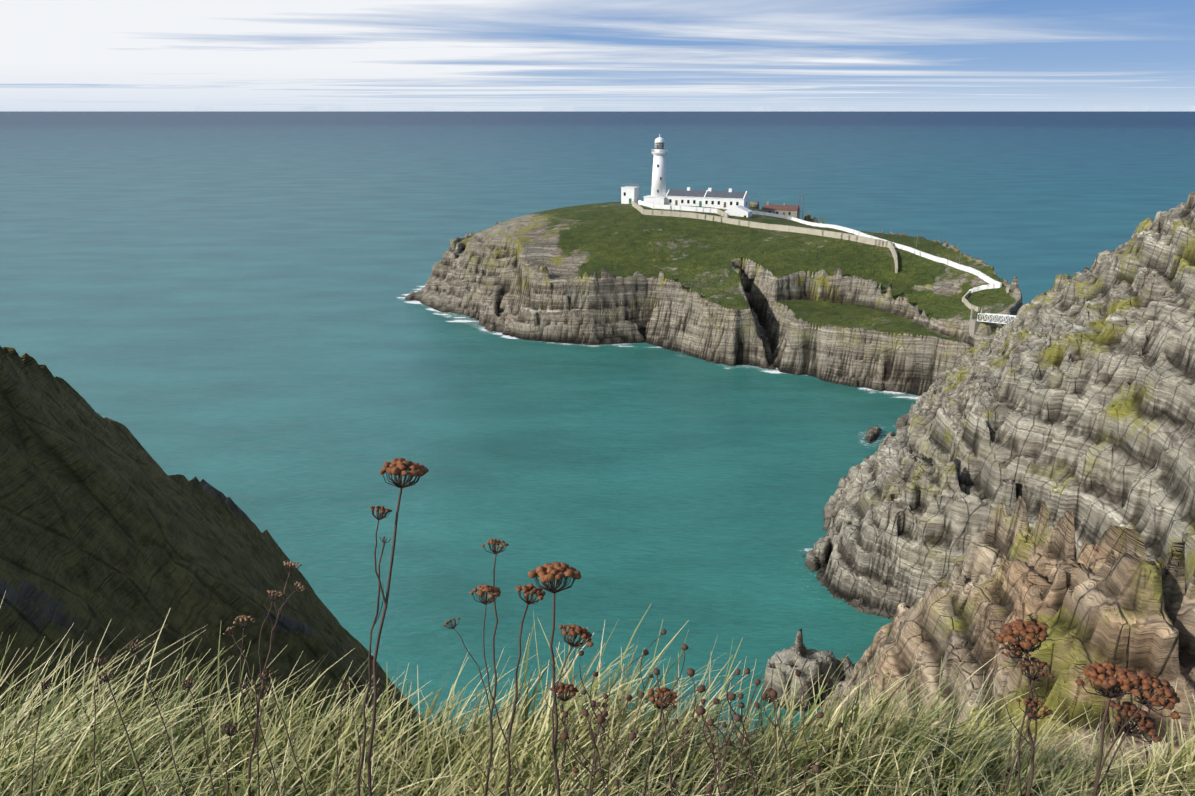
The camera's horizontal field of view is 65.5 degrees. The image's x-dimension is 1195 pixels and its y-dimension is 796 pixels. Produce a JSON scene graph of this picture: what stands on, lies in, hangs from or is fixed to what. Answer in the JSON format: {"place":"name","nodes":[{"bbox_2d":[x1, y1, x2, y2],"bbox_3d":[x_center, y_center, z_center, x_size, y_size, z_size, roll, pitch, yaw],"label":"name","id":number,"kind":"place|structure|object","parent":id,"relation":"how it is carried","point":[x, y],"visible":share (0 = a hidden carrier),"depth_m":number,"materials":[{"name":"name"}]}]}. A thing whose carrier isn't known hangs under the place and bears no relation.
{"place":"outdoors","nodes":[
{"label":"outdoors","id":0,"kind":"place"},
{"bbox_2d":[0,111,1194,754],"bbox_3d":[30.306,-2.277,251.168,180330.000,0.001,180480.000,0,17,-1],"label":"sea water","id":1,"kind":"structure","parent":0,"point":[218,301],"depth_m":288.48,"materials":[{"name":"teal liquid"}]},
{"bbox_2d":[0,345,1194,795],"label":"hillside","id":2,"kind":"structure","parent":0,"point":[106,521],"depth_m":25.90,"materials":[{"name":"green plant"}]},
{"bbox_2d":[0,591,1194,795],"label":"grass","id":3,"kind":"structure","parent":2,"relation":"on","point":[63,763],"depth_m":2.44,"materials":[{"name":"plant"}]},
{"bbox_2d":[31,457,1180,795],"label":"dried wildflowers","id":4,"kind":"object","parent":2,"relation":"on","point":[1131,679],"visible":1,"depth_m":1.81,"materials":[{"name":"brown plant"}]},
{"bbox_2d":[0,0,1194,110],"label":"sky","id":5,"kind":"structure","parent":0,"point":[56,55],"materials":[{"name":"blue"}]},
{"bbox_2d":[404,200,1022,395],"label":"island terrain","id":6,"kind":"structure","parent":0,"point":[842,312],"depth_m":298.55,"materials":[{"name":"grey stone"}]},
{"bbox_2d":[651,134,666,196],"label":"lighthouse tower","id":7,"kind":"structure","parent":6,"relation":"on","point":[658,186],"depth_m":378.63,"materials":[{"name":"white paint"}]},
{"bbox_2d":[621,180,751,216],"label":"lighthouse buildings","id":8,"kind":"structure","parent":6,"relation":"on","point":[731,202],"depth_m":374.62,"materials":[{"name":"white paint"}]},
{"bbox_2d":[763,201,799,218],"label":"outbuilding","id":9,"kind":"structure","parent":6,"relation":"on","point":[790,210],"depth_m":375.24,"materials":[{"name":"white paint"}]},
{"bbox_2d":[798,195,804,218],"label":"steel frame tower","id":10,"kind":"structure","parent":6,"relation":"on","point":[799,204],"depth_m":373.14,"materials":[{"name":"grey metal"}]},
{"bbox_2d":[969,309,1016,335],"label":"foot bridge","id":11,"kind":"structure","parent":6,"relation":"on","point":[974,323],"depth_m":234.85,"materials":[{"name":"white paint"}]},
{"bbox_2d":[632,200,1008,311],"bbox_3d":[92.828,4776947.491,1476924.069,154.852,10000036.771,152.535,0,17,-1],"label":"compound walls","id":12,"kind":"structure","parent":0,"point":[859,236],"depth_m":320.50,"materials":[{"name":"white paint"}]},
{"bbox_2d":[762,191,1194,781],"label":"rocky cliff","id":13,"kind":"structure","parent":0,"point":[1034,461],"depth_m":120.47,"materials":[{"name":"grey stone"}]}
]}

